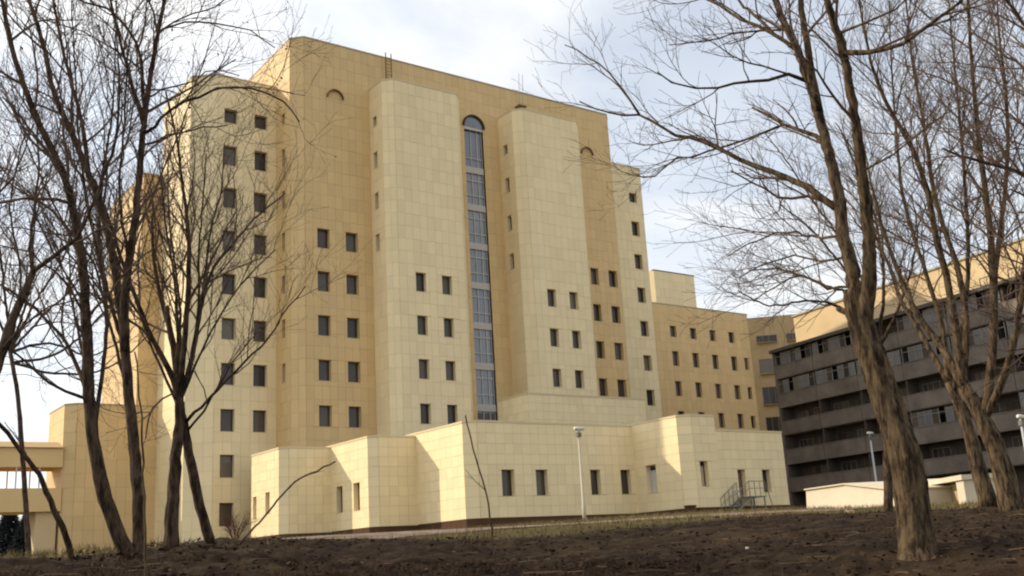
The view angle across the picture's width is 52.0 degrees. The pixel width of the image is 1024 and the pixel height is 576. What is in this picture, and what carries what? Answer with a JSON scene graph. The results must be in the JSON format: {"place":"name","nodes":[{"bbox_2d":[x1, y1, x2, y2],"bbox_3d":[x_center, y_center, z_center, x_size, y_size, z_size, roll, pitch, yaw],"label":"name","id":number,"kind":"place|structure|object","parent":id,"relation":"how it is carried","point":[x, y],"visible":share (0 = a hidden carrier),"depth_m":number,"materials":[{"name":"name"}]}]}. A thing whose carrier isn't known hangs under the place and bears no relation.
{"place":"outdoors","nodes":[
{"label":"outdoors","id":0,"kind":"place"},
{"bbox_2d":[102,36,661,546],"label":"hospital building","id":1,"kind":"structure","parent":0,"point":[496,258],"depth_m":80.38,"materials":[{"name":"beige stone cladding tiles"},{"name":"glass"},{"name":"roofing felt"}]},
{"bbox_2d":[219,503,233,526],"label":"window","id":2,"kind":"structure","parent":1,"relation":"in","point":[222,506],"depth_m":72.56,"materials":[{"name":"grey glass"}]},
{"bbox_2d":[220,455,233,477],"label":"window","id":3,"kind":"structure","parent":1,"relation":"in","point":[226,461],"depth_m":73.36,"materials":[{"name":"grey glass"}]},
{"bbox_2d":[220,409,234,431],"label":"window","id":4,"kind":"structure","parent":1,"relation":"in","point":[227,416],"depth_m":74.15,"materials":[{"name":"grey glass"}]},
{"bbox_2d":[221,363,234,385],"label":"window","id":5,"kind":"structure","parent":1,"relation":"in","point":[231,381],"depth_m":74.99,"materials":[{"name":"grey glass"}]},
{"bbox_2d":[221,317,234,339],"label":"window","id":6,"kind":"structure","parent":1,"relation":"in","point":[226,328],"depth_m":75.80,"materials":[{"name":"grey glass"}]},
{"bbox_2d":[222,273,235,295],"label":"window","id":7,"kind":"structure","parent":1,"relation":"in","point":[232,281],"depth_m":76.67,"materials":[{"name":"grey glass"}]},
{"bbox_2d":[223,230,235,251],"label":"window","id":8,"kind":"structure","parent":1,"relation":"in","point":[226,240],"depth_m":77.48,"materials":[{"name":"grey glass"}]},
{"bbox_2d":[223,187,236,208],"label":"window","id":9,"kind":"structure","parent":1,"relation":"in","point":[224,191],"depth_m":78.30,"materials":[{"name":"grey glass"}]},
{"bbox_2d":[224,145,236,166],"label":"window","id":10,"kind":"structure","parent":1,"relation":"in","point":[233,157],"depth_m":79.15,"materials":[{"name":"grey glass"}]},
{"bbox_2d":[224,108,237,124],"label":"window","id":11,"kind":"structure","parent":1,"relation":"in","point":[227,118],"depth_m":79.92,"materials":[{"name":"grey glass"}]},
{"bbox_2d":[253,410,266,432],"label":"window","id":12,"kind":"structure","parent":1,"relation":"in","point":[259,416],"depth_m":75.53,"materials":[{"name":"grey glass"}]},
{"bbox_2d":[253,365,266,386],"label":"window","id":13,"kind":"structure","parent":1,"relation":"in","point":[259,371],"depth_m":76.36,"materials":[{"name":"grey glass"}]},
{"bbox_2d":[253,320,266,342],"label":"window","id":14,"kind":"structure","parent":1,"relation":"in","point":[264,333],"depth_m":77.20,"materials":[{"name":"grey glass"}]},
{"bbox_2d":[254,276,266,298],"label":"window","id":15,"kind":"structure","parent":1,"relation":"in","point":[263,294],"depth_m":78.03,"materials":[{"name":"grey glass"}]},
{"bbox_2d":[254,234,266,255],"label":"window","id":16,"kind":"structure","parent":1,"relation":"in","point":[263,237],"depth_m":78.86,"materials":[{"name":"grey glass"}]},
{"bbox_2d":[254,192,266,213],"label":"window","id":17,"kind":"structure","parent":1,"relation":"in","point":[259,198],"depth_m":79.67,"materials":[{"name":"grey glass"}]},
{"bbox_2d":[254,151,266,171],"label":"window","id":18,"kind":"structure","parent":1,"relation":"in","point":[258,166],"depth_m":80.49,"materials":[{"name":"grey glass"}]},
{"bbox_2d":[255,114,266,130],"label":"window","id":19,"kind":"structure","parent":1,"relation":"in","point":[261,121],"depth_m":81.30,"materials":[{"name":"grey glass"}]},
{"bbox_2d":[317,228,329,248],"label":"window","id":20,"kind":"structure","parent":1,"relation":"in","point":[321,236],"depth_m":78.21,"materials":[{"name":"grey glass"}]},
{"bbox_2d":[318,271,329,291],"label":"window","id":21,"kind":"structure","parent":1,"relation":"in","point":[322,279],"depth_m":77.39,"materials":[{"name":"grey glass"}]},
{"bbox_2d":[318,315,330,336],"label":"window","id":22,"kind":"structure","parent":1,"relation":"in","point":[324,321],"depth_m":76.54,"materials":[{"name":"grey glass"}]},
{"bbox_2d":[319,359,330,380],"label":"window","id":23,"kind":"structure","parent":1,"relation":"in","point":[324,365],"depth_m":75.74,"materials":[{"name":"grey glass"}]},
{"bbox_2d":[319,405,331,426],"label":"window","id":24,"kind":"structure","parent":1,"relation":"in","point":[325,411],"depth_m":74.90,"materials":[{"name":"grey glass"}]},
{"bbox_2d":[346,232,357,252],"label":"window","id":25,"kind":"structure","parent":1,"relation":"in","point":[351,238],"depth_m":79.55,"materials":[{"name":"grey glass"}]},
{"bbox_2d":[346,274,358,294],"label":"window","id":26,"kind":"structure","parent":1,"relation":"in","point":[351,280],"depth_m":78.72,"materials":[{"name":"grey glass"}]},
{"bbox_2d":[347,317,358,338],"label":"window","id":27,"kind":"structure","parent":1,"relation":"in","point":[352,323],"depth_m":77.90,"materials":[{"name":"grey glass"}]},
{"bbox_2d":[348,361,359,382],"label":"window","id":28,"kind":"structure","parent":1,"relation":"in","point":[353,367],"depth_m":77.07,"materials":[{"name":"grey glass"}]},
{"bbox_2d":[349,406,360,427],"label":"window","id":29,"kind":"structure","parent":1,"relation":"in","point":[354,412],"depth_m":76.24,"materials":[{"name":"grey glass"}]},
{"bbox_2d":[416,272,425,291],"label":"window","id":30,"kind":"structure","parent":1,"relation":"in","point":[420,277],"depth_m":79.13,"materials":[{"name":"grey glass"}]},
{"bbox_2d":[417,315,427,335],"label":"window","id":31,"kind":"structure","parent":1,"relation":"in","point":[422,321],"depth_m":78.28,"materials":[{"name":"grey glass"}]},
{"bbox_2d":[419,359,429,379],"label":"window","id":32,"kind":"structure","parent":1,"relation":"in","point":[423,363],"depth_m":77.46,"materials":[{"name":"grey glass"}]},
{"bbox_2d":[420,403,430,423],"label":"window","id":33,"kind":"structure","parent":1,"relation":"in","point":[425,409],"depth_m":76.64,"materials":[{"name":"grey glass"}]},
{"bbox_2d":[442,275,451,294],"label":"window","id":34,"kind":"structure","parent":1,"relation":"in","point":[446,280],"depth_m":80.43,"materials":[{"name":"grey glass"}]},
{"bbox_2d":[444,318,453,337],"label":"window","id":35,"kind":"structure","parent":1,"relation":"in","point":[448,322],"depth_m":79.61,"materials":[{"name":"grey glass"}]},
{"bbox_2d":[445,361,455,380],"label":"window","id":36,"kind":"structure","parent":1,"relation":"in","point":[450,365],"depth_m":78.78,"materials":[{"name":"grey glass"}]},
{"bbox_2d":[447,405,457,423],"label":"window","id":37,"kind":"structure","parent":1,"relation":"in","point":[452,412],"depth_m":78.00,"materials":[{"name":"grey glass"}]},
{"bbox_2d":[464,126,495,419],"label":"stair window","id":38,"kind":"structure","parent":1,"relation":"in","point":[486,407],"depth_m":85.81,"materials":[{"name":"grey glass"}]},
{"bbox_2d":[547,289,556,306],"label":"window","id":39,"kind":"structure","parent":1,"relation":"in","point":[551,293],"depth_m":86.25,"materials":[{"name":"grey glass"}]},
{"bbox_2d":[550,328,559,346],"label":"window","id":40,"kind":"structure","parent":1,"relation":"in","point":[554,333],"depth_m":85.43,"materials":[{"name":"grey glass"}]},
{"bbox_2d":[552,368,561,386],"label":"window","id":41,"kind":"structure","parent":1,"relation":"in","point":[557,377],"depth_m":84.62,"materials":[{"name":"grey glass"}]},
{"bbox_2d":[569,291,578,309],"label":"window","id":42,"kind":"structure","parent":1,"relation":"in","point":[573,296],"depth_m":87.59,"materials":[{"name":"grey glass"}]},
{"bbox_2d":[572,330,580,348],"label":"window","id":43,"kind":"structure","parent":1,"relation":"in","point":[576,337],"depth_m":86.76,"materials":[{"name":"grey glass"}]},
{"bbox_2d":[575,370,584,388],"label":"window","id":44,"kind":"structure","parent":1,"relation":"in","point":[579,378],"depth_m":85.93,"materials":[{"name":"grey glass"}]},
{"bbox_2d":[590,268,598,284],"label":"window","id":45,"kind":"structure","parent":1,"relation":"in","point":[594,271],"depth_m":93.30,"materials":[{"name":"grey glass"}]},
{"bbox_2d":[593,304,601,321],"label":"window","id":46,"kind":"structure","parent":1,"relation":"in","point":[596,307],"depth_m":92.49,"materials":[{"name":"grey glass"}]},
{"bbox_2d":[596,341,604,358],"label":"window","id":47,"kind":"structure","parent":1,"relation":"in","point":[599,344],"depth_m":91.65,"materials":[{"name":"grey glass"}]},
{"bbox_2d":[599,378,607,396],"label":"window","id":48,"kind":"structure","parent":1,"relation":"in","point":[602,382],"depth_m":90.83,"materials":[{"name":"grey glass"}]},
{"bbox_2d":[608,270,617,287],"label":"window","id":49,"kind":"structure","parent":1,"relation":"in","point":[613,282],"depth_m":94.56,"materials":[{"name":"grey glass"}]},
{"bbox_2d":[611,306,620,323],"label":"window","id":50,"kind":"structure","parent":1,"relation":"in","point":[616,318],"depth_m":93.74,"materials":[{"name":"black glass"}]},
{"bbox_2d":[614,343,623,360],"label":"window","id":51,"kind":"structure","parent":1,"relation":"in","point":[619,355],"depth_m":92.92,"materials":[{"name":"black glass"}]},
{"bbox_2d":[617,380,626,397],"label":"window","id":52,"kind":"structure","parent":1,"relation":"in","point":[622,390],"depth_m":92.08,"materials":[{"name":"black glass"}]},
{"bbox_2d":[631,221,639,236],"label":"window","id":53,"kind":"structure","parent":1,"relation":"in","point":[635,225],"depth_m":102.77,"materials":[{"name":"black glass"}]},
{"bbox_2d":[634,254,642,269],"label":"window","id":54,"kind":"structure","parent":1,"relation":"in","point":[638,258],"depth_m":101.92,"materials":[{"name":"black glass"}]},
{"bbox_2d":[637,287,645,302],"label":"window","id":55,"kind":"structure","parent":1,"relation":"in","point":[641,291],"depth_m":101.11,"materials":[{"name":"black glass"}]},
{"bbox_2d":[640,321,648,336],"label":"window","id":56,"kind":"structure","parent":1,"relation":"in","point":[644,324],"depth_m":100.27,"materials":[{"name":"black glass"}]},
{"bbox_2d":[643,355,651,370],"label":"window","id":57,"kind":"structure","parent":1,"relation":"in","point":[647,359],"depth_m":99.44,"materials":[{"name":"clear glass"}]},
{"bbox_2d":[646,390,655,405],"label":"window","id":58,"kind":"structure","parent":1,"relation":"in","point":[650,393],"depth_m":98.62,"materials":[{"name":"black glass"}]},
{"bbox_2d":[0,500,978,559],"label":"dry grass","id":59,"kind":"structure","parent":0,"point":[28,554],"depth_m":28.09,"materials":[{"name":"brown plant"}]},
{"bbox_2d":[0,504,1023,575],"bbox_3d":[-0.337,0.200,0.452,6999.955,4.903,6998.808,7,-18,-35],"label":"ground","id":60,"kind":"structure","parent":0,"point":[987,566],"depth_m":13.03,"materials":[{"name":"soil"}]},
{"bbox_2d":[0,515,23,555],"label":"conifer","id":61,"kind":"object","parent":60,"relation":"on","point":[9,524],"visible":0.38,"depth_m":109.56,"materials":[{"name":"green plant"}]},
{"bbox_2d":[6,515,25,555],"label":"conifer","id":62,"kind":"object","parent":60,"relation":"on","point":[18,543],"visible":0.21,"depth_m":103.75,"materials":[{"name":"green plant"}]},
{"bbox_2d":[0,441,63,554],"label":"covered footbridge","id":63,"kind":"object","parent":60,"relation":"on","point":[45,456],"visible":0.86,"depth_m":72.83,"materials":[{"name":"beige concrete"}]},
{"bbox_2d":[0,414,74,559],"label":"sapling","id":64,"kind":"object","parent":60,"relation":"on","point":[53,510],"visible":0.97,"depth_m":13.58,"materials":[{"name":"brown plant"}]},
{"bbox_2d":[0,62,191,373],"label":"bare tree","id":65,"kind":"object","parent":60,"relation":"on","point":[7,336],"visible":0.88,"depth_m":12.36,"materials":[{"name":"brown plant"}]},
{"bbox_2d":[46,403,157,553],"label":"tan block","id":66,"kind":"structure","parent":60,"relation":"on","point":[81,515],"depth_m":75.21,"materials":[{"name":"beige tile"}]},
{"bbox_2d":[0,42,210,555],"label":"bare tree","id":67,"kind":"object","parent":60,"relation":"on","point":[13,346],"visible":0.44,"depth_m":28.28,"materials":[{"name":"brown plant"}]},
{"bbox_2d":[134,352,146,575],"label":"sapling","id":68,"kind":"object","parent":60,"relation":"on","point":[144,522],"visible":1,"depth_m":8.37,"materials":[{"name":"beige plant"}]},
{"bbox_2d":[0,0,348,559],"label":"bare tree","id":69,"kind":"object","parent":60,"relation":"on","point":[122,543],"visible":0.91,"depth_m":13.49,"materials":[{"name":"brown plant"}]},
{"bbox_2d":[52,44,371,551],"bbox_3d":[-4.526,0.048,15.786,4.564,7.624,3.908,2,-15,-20],"label":"bare tree","id":70,"kind":"object","parent":60,"relation":"on","point":[179,377],"visible":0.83,"depth_m":15.46,"materials":[{"name":"brown plant"}]},
{"bbox_2d":[218,501,257,539],"bbox_3d":[-9.857,8.602,37.874,1.568,1.682,1.687,7,-18,-35],"label":"shrub","id":71,"kind":"object","parent":60,"relation":"on","point":[235,532],"visible":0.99,"depth_m":37.69,"materials":[{"name":"brown plant"}]},
{"bbox_2d":[239,461,335,544],"bbox_3d":[-3.070,2.937,14.379,1.310,1.082,0.137,-1,-15,-9],"label":"sapling","id":72,"kind":"object","parent":60,"relation":"on","point":[263,517],"visible":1,"depth_m":14.39,"materials":[{"name":"brown plant"}]},
{"bbox_2d":[465,415,497,571],"bbox_3d":[-0.362,2.329,11.779,0.312,1.824,0.076,0,-15,-11],"label":"sapling","id":73,"kind":"object","parent":60,"relation":"on","point":[484,488],"visible":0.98,"depth_m":11.79,"materials":[{"name":"beige plant"}]},
{"bbox_2d":[2,506,1023,575],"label":"fallen leaves","id":74,"kind":"object","parent":60,"relation":"on","point":[168,569],"depth_m":12.02,"materials":[{"name":"brown plant"}]},
{"bbox_2d":[6,508,1023,575],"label":"soil clods","id":75,"kind":"object","parent":60,"relation":"on","point":[598,542],"visible":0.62,"depth_m":11.69,"materials":[{"name":"brown soil"}]},
{"bbox_2d":[251,392,789,539],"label":"annex building","id":76,"kind":"structure","parent":60,"relation":"on","point":[526,450],"depth_m":66.81,"materials":[{"name":"beige stone cladding tiles"},{"name":"glass"},{"name":"roofing felt"}]},
{"bbox_2d":[336,486,342,512],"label":"window","id":77,"kind":"structure","parent":76,"relation":"in","point":[339,496],"depth_m":68.55,"materials":[{"name":"beige glass"}]},
{"bbox_2d":[353,482,359,510],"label":"window","id":78,"kind":"structure","parent":76,"relation":"in","point":[356,486],"depth_m":66.70,"materials":[{"name":"beige glass"}]},
{"bbox_2d":[501,470,514,496],"bbox_3d":[-0.334,11.804,63.396,0.920,1.600,0.430,7,-18,-35],"label":"window","id":79,"kind":"structure","parent":76,"relation":"in","point":[508,483],"depth_m":63.61,"materials":[{"name":"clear glass"}]},
{"bbox_2d":[536,470,548,495],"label":"window","id":80,"kind":"structure","parent":76,"relation":"in","point":[541,475],"depth_m":65.09,"materials":[{"name":"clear glass"}]},
{"bbox_2d":[590,470,601,494],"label":"window","id":81,"kind":"structure","parent":76,"relation":"in","point":[594,474],"depth_m":67.57,"materials":[{"name":"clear glass"}]},
{"bbox_2d":[620,470,631,494],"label":"window","id":82,"kind":"structure","parent":76,"relation":"in","point":[626,486],"depth_m":69.07,"materials":[{"name":"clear glass"}]},
{"bbox_2d":[645,464,657,493],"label":"window","id":83,"kind":"structure","parent":76,"relation":"in","point":[651,476],"depth_m":68.36,"materials":[{"name":"grey glass"}]},
{"bbox_2d":[700,461,709,486],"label":"window","id":84,"kind":"structure","parent":76,"relation":"in","point":[703,464],"depth_m":66.47,"materials":[{"name":"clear glass"}]},
{"bbox_2d":[737,469,747,496],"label":"door","id":85,"kind":"structure","parent":76,"relation":"in","point":[741,472],"depth_m":68.38,"materials":[{"name":"paint"}]},
{"bbox_2d":[762,470,771,491],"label":"window","id":86,"kind":"structure","parent":76,"relation":"in","point":[765,473],"depth_m":69.78,"materials":[{"name":"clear glass"}]},
{"bbox_2d":[573,427,586,518],"bbox_3d":[3.917,10.533,58.562,0.686,5.579,0.289,7,-18,-35],"label":"street lamp","id":87,"kind":"object","parent":60,"relation":"on","point":[578,433],"visible":0.94,"depth_m":58.59,"materials":[{"name":"metal"}]},
{"bbox_2d":[649,269,795,500],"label":"block","id":88,"kind":"structure","parent":60,"relation":"on","point":[726,378],"depth_m":125.49,"materials":[{"name":"stone"}]},
{"bbox_2d":[759,358,773,374],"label":"window","id":89,"kind":"structure","parent":88,"relation":"in","point":[766,366],"depth_m":128.09,"materials":[{"name":"grey glass"}]},
{"bbox_2d":[756,334,777,343],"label":"window","id":90,"kind":"structure","parent":88,"relation":"in","point":[766,338],"depth_m":128.88,"materials":[{"name":"grey glass"}]},
{"bbox_2d":[762,386,777,404],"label":"window","id":91,"kind":"structure","parent":88,"relation":"in","point":[769,393],"depth_m":127.19,"materials":[{"name":"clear glass"}]},
{"bbox_2d":[765,416,781,434],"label":"window","id":92,"kind":"structure","parent":88,"relation":"in","point":[772,423],"depth_m":126.35,"materials":[{"name":"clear glass"}]},
{"bbox_2d":[720,481,772,509],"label":"entrance stair","id":93,"kind":"object","parent":60,"relation":"on","point":[746,501],"visible":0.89,"depth_m":66.71,"materials":[{"name":"metal"}]},
{"bbox_2d":[511,0,1022,560],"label":"bare tree","id":94,"kind":"object","parent":60,"relation":"on","point":[915,532],"visible":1,"depth_m":10.41,"materials":[{"name":"beige plant"}]},
{"bbox_2d":[682,63,998,510],"bbox_3d":[8.600,-0.788,29.517,7.545,14.195,9.362,7,-18,-35],"label":"bare tree","id":95,"kind":"object","parent":60,"relation":"on","point":[888,490],"visible":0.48,"depth_m":29.38,"materials":[{"name":"brown plant"}]},
{"bbox_2d":[866,432,876,481],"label":"street lamp","id":96,"kind":"object","parent":60,"relation":"on","point":[870,438],"visible":0.73,"depth_m":75.68,"materials":[{"name":"grey metal"}]},
{"bbox_2d":[804,478,952,508],"bbox_3d":[19.245,10.547,52.555,5.428,1.858,9.778,-1,-15,-9],"label":"hut","id":97,"kind":"object","parent":60,"relation":"on","point":[865,494],"visible":0.37,"depth_m":51.56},
{"bbox_2d":[769,237,1023,508],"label":"balcony building","id":98,"kind":"structure","parent":60,"relation":"on","point":[828,419],"depth_m":92.79,"materials":[{"name":"beige concrete"}]},
{"bbox_2d":[803,466,816,475],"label":"window","id":99,"kind":"structure","parent":98,"relation":"in","point":[807,471],"depth_m":100.53,"materials":[{"name":"black glass"}]},
{"bbox_2d":[834,401,849,409],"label":"window","id":100,"kind":"structure","parent":98,"relation":"in","point":[841,405],"depth_m":97.26,"materials":[{"name":"black glass"}]},
{"bbox_2d":[838,430,853,440],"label":"window","id":101,"kind":"structure","parent":98,"relation":"in","point":[849,434],"depth_m":96.57,"materials":[{"name":"black glass"}]},
{"bbox_2d":[842,460,857,470],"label":"window","id":102,"kind":"structure","parent":98,"relation":"in","point":[849,465],"depth_m":95.89,"materials":[{"name":"black glass"}]},
{"bbox_2d":[922,381,940,391],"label":"window","id":103,"kind":"structure","parent":98,"relation":"in","point":[933,385],"depth_m":87.99,"materials":[{"name":"black glass"}]},
{"bbox_2d":[932,446,951,457],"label":"window","id":104,"kind":"structure","parent":98,"relation":"in","point":[944,451],"depth_m":86.59,"materials":[{"name":"black glass"}]},
{"bbox_2d":[1006,400,1020,410],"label":"window","id":105,"kind":"structure","parent":98,"relation":"in","point":[1012,405],"depth_m":80.77,"materials":[{"name":"black glass"}]},
{"bbox_2d":[788,0,1023,510],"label":"bare tree","id":106,"kind":"object","parent":60,"relation":"on","point":[1009,494],"visible":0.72,"depth_m":19.66,"materials":[{"name":"beige plant"}]},
{"bbox_2d":[793,0,1021,507],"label":"bare tree","id":107,"kind":"object","parent":60,"relation":"on","point":[985,492],"visible":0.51,"depth_m":21.23,"materials":[{"name":"beige plant"}]},
{"bbox_2d":[876,0,1023,432],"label":"bare tree","id":108,"kind":"object","parent":60,"relation":"on","point":[1017,15],"visible":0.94,"depth_m":12.26,"materials":[{"name":"brown plant"}]},
{"bbox_2d":[928,473,996,504],"bbox_3d":[20.679,9.354,47.538,2.200,1.572,4.020,-3,-14,-2],"label":"concrete bunker","id":109,"kind":"object","parent":60,"relation":"on","point":[962,489],"visible":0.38,"depth_m":45.94},
{"bbox_2d":[1016,414,1023,444],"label":"street lamp","id":110,"kind":"object","parent":60,"relation":"on","point":[1020,417],"visible":1,"depth_m":53.71,"materials":[{"name":"white metal"}]},
{"bbox_2d":[0,0,1023,534],"label":"sky","id":111,"kind":"structure","parent":0,"point":[479,40],"materials":[{"name":"white"}]},
{"bbox_2d":[282,507,874,538],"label":"path","id":112,"kind":"structure","parent":0,"point":[387,535],"depth_m":28.67,"materials":[{"name":"grey concrete"}]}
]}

